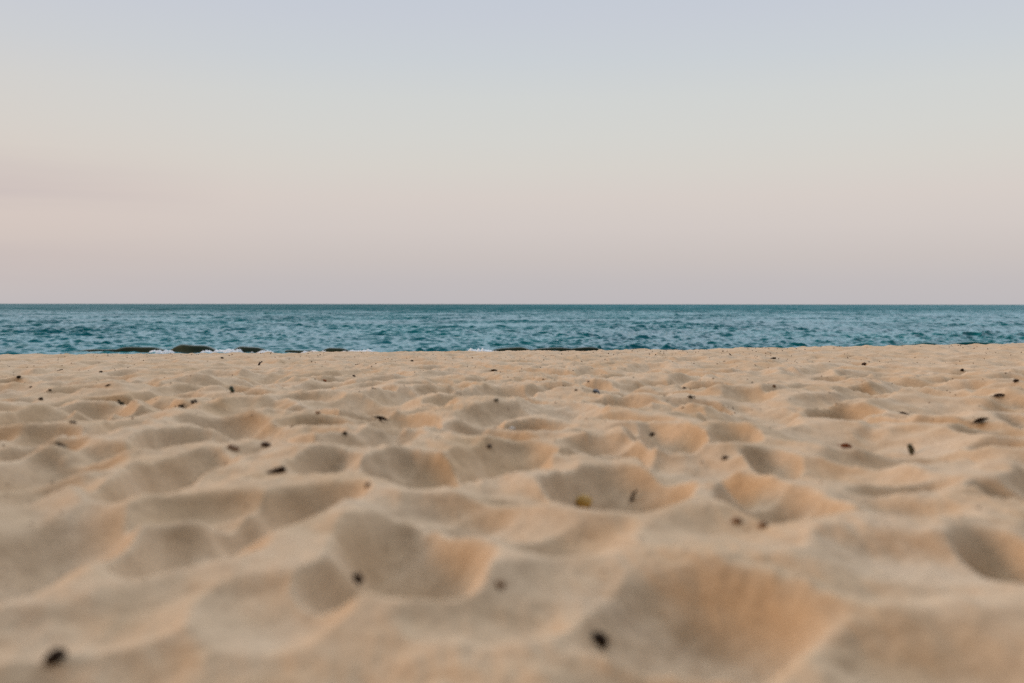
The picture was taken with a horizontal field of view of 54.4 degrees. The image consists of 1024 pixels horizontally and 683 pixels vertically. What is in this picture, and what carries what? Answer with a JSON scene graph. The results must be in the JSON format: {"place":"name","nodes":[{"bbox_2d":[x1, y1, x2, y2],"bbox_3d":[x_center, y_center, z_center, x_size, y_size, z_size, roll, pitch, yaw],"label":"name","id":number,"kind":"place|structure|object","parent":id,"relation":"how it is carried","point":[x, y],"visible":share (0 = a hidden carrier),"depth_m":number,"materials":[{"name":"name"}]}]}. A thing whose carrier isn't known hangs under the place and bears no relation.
{"place":"outdoors","nodes":[
{"label":"outdoors","id":0,"kind":"place"},
{"bbox_2d":[351,571,364,585],"bbox_3d":[-0.237,0.365,1.524,0.020,0.027,0.016,-32,21,-6],"label":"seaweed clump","id":1,"kind":"object","parent":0,"point":[358,579],"visible":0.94,"depth_m":1.52,"materials":[{"name":"brown plant"}]},
{"bbox_2d":[0,343,1023,682],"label":"sand","id":2,"kind":"structure","parent":0,"point":[214,575],"depth_m":1.79,"materials":[{"name":"beige sand"}]},
{"bbox_2d":[43,648,66,663],"bbox_3d":[-0.516,0.355,1.127,0.019,0.016,0.027,3,18,27],"label":"pebble","id":3,"kind":"object","parent":2,"relation":"on","point":[55,655],"visible":1,"depth_m":1.12,"materials":[{"name":"black stone"}]},
{"bbox_2d":[227,444,238,450],"bbox_3d":[-0.729,0.278,2.603,0.033,0.008,0.020,23,19,-24],"label":"bark chip","id":4,"kind":"object","parent":2,"relation":"on","point":[232,447],"visible":1,"depth_m":2.60,"materials":[{"name":"brown wood"}]},
{"bbox_2d":[261,442,270,446],"bbox_3d":[-0.659,0.277,2.669,0.028,0.017,0.022,2,9,0],"label":"pebble","id":5,"kind":"object","parent":2,"relation":"on","point":[265,444],"visible":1,"depth_m":2.66,"materials":[{"name":"brown stone"}]},
{"bbox_2d":[266,466,285,473],"bbox_3d":[-0.514,0.281,2.150,0.052,0.015,0.019,-17,14,-5],"label":"bark chip","id":6,"kind":"object","parent":2,"relation":"on","point":[281,469],"visible":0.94,"depth_m":2.14,"materials":[{"name":"brown wood"}]},
{"bbox_2d":[371,415,387,419],"bbox_3d":[-0.466,0.269,3.503,0.062,0.009,0.018,12,15,7],"label":"dry leaf","id":7,"kind":"object","parent":2,"relation":"on","point":[381,417],"visible":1,"depth_m":3.50,"materials":[{"name":"brown plant"}]},
{"bbox_2d":[495,581,505,587],"bbox_3d":[-0.016,0.324,1.331,0.012,0.009,0.012,2,3,37],"label":"pebble","id":8,"kind":"object","parent":2,"relation":"on","point":[500,584],"visible":1,"depth_m":1.33,"materials":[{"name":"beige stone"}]},
{"bbox_2d":[576,495,591,507],"bbox_3d":[0.158,0.349,2.176,0.040,0.025,0.032,6,41,-31],"label":"pebble","id":9,"kind":"object","parent":2,"relation":"on","point":[583,501],"visible":0.99,"depth_m":2.17,"materials":[{"name":"yellow stone"}]},
{"bbox_2d":[591,631,608,648],"bbox_3d":[0.111,0.375,1.252,0.027,0.017,0.022,40,17,-24],"label":"pebble","id":10,"kind":"object","parent":2,"relation":"on","point":[600,639],"visible":1,"depth_m":1.25,"materials":[{"name":"black stone"}]},
{"bbox_2d":[629,489,637,501],"bbox_3d":[0.267,0.347,2.202,0.014,0.044,0.018,19,20,-19],"label":"twig","id":11,"kind":"object","parent":2,"relation":"on","point":[633,495],"visible":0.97,"depth_m":2.20,"materials":[{"name":"brown wood"}]},
{"bbox_2d":[731,517,741,523],"bbox_3d":[0.390,0.311,1.726,0.019,0.012,0.014,-4,15,1],"label":"pebble","id":12,"kind":"object","parent":2,"relation":"on","point":[736,520],"visible":1,"depth_m":1.72,"materials":[{"name":"brown stone"}]},
{"bbox_2d":[758,521,766,527],"bbox_3d":[0.427,0.312,1.697,0.016,0.013,0.017,0,2,-6],"label":"pebble","id":13,"kind":"object","parent":2,"relation":"on","point":[762,524],"visible":1,"depth_m":1.69,"materials":[{"name":"brown stone"}]},
{"bbox_2d":[837,443,851,447],"bbox_3d":[1.007,0.318,3.007,0.074,0.023,0.011,12,-27,-32],"label":"dry leaf","id":14,"kind":"object","parent":2,"relation":"on","point":[844,445],"visible":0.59,"depth_m":3.01,"materials":[{"name":"brown plant"}]},
{"bbox_2d":[907,444,914,454],"bbox_3d":[1.133,0.308,2.822,0.009,0.041,0.024,-20,11,-8],"label":"bark chip","id":15,"kind":"object","parent":2,"relation":"on","point":[911,449],"visible":0.96,"depth_m":2.82,"materials":[{"name":"brown wood"}]},
{"bbox_2d":[973,417,988,422],"bbox_3d":[1.471,0.251,3.137,0.064,0.010,0.020,-17,28,2],"label":"dry leaf","id":16,"kind":"object","parent":2,"relation":"on","point":[978,420],"visible":1,"depth_m":3.14,"materials":[{"name":"brown plant"}]},
{"bbox_2d":[0,304,1023,354],"bbox_3d":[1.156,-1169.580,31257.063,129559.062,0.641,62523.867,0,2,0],"label":"sea","id":17,"kind":"structure","parent":0,"point":[52,329],"depth_m":65.27,"materials":[{"name":"liquid"}]},
{"bbox_2d":[75,344,277,353],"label":"breaking wave","id":18,"kind":"object","parent":17,"relation":"on","point":[184,348],"visible":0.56,"depth_m":30.89,"materials":[{"name":"liquid"}]},
{"bbox_2d":[285,348,374,352],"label":"breaking wave","id":19,"kind":"object","parent":17,"relation":"on","point":[325,350],"visible":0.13,"depth_m":30.87,"materials":[{"name":"liquid"}]},
{"bbox_2d":[468,347,637,351],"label":"breaking wave","id":20,"kind":"object","parent":17,"relation":"on","point":[547,349],"visible":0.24,"depth_m":30.88,"materials":[{"name":"liquid"}]},
{"bbox_2d":[896,341,993,345],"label":"breaking wave","id":21,"kind":"object","parent":17,"relation":"on","point":[965,342],"visible":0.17,"depth_m":33.92,"materials":[{"name":"teal liquid"}]},
{"bbox_2d":[0,0,1023,304],"label":"sky","id":22,"kind":"structure","parent":0,"point":[796,152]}
]}

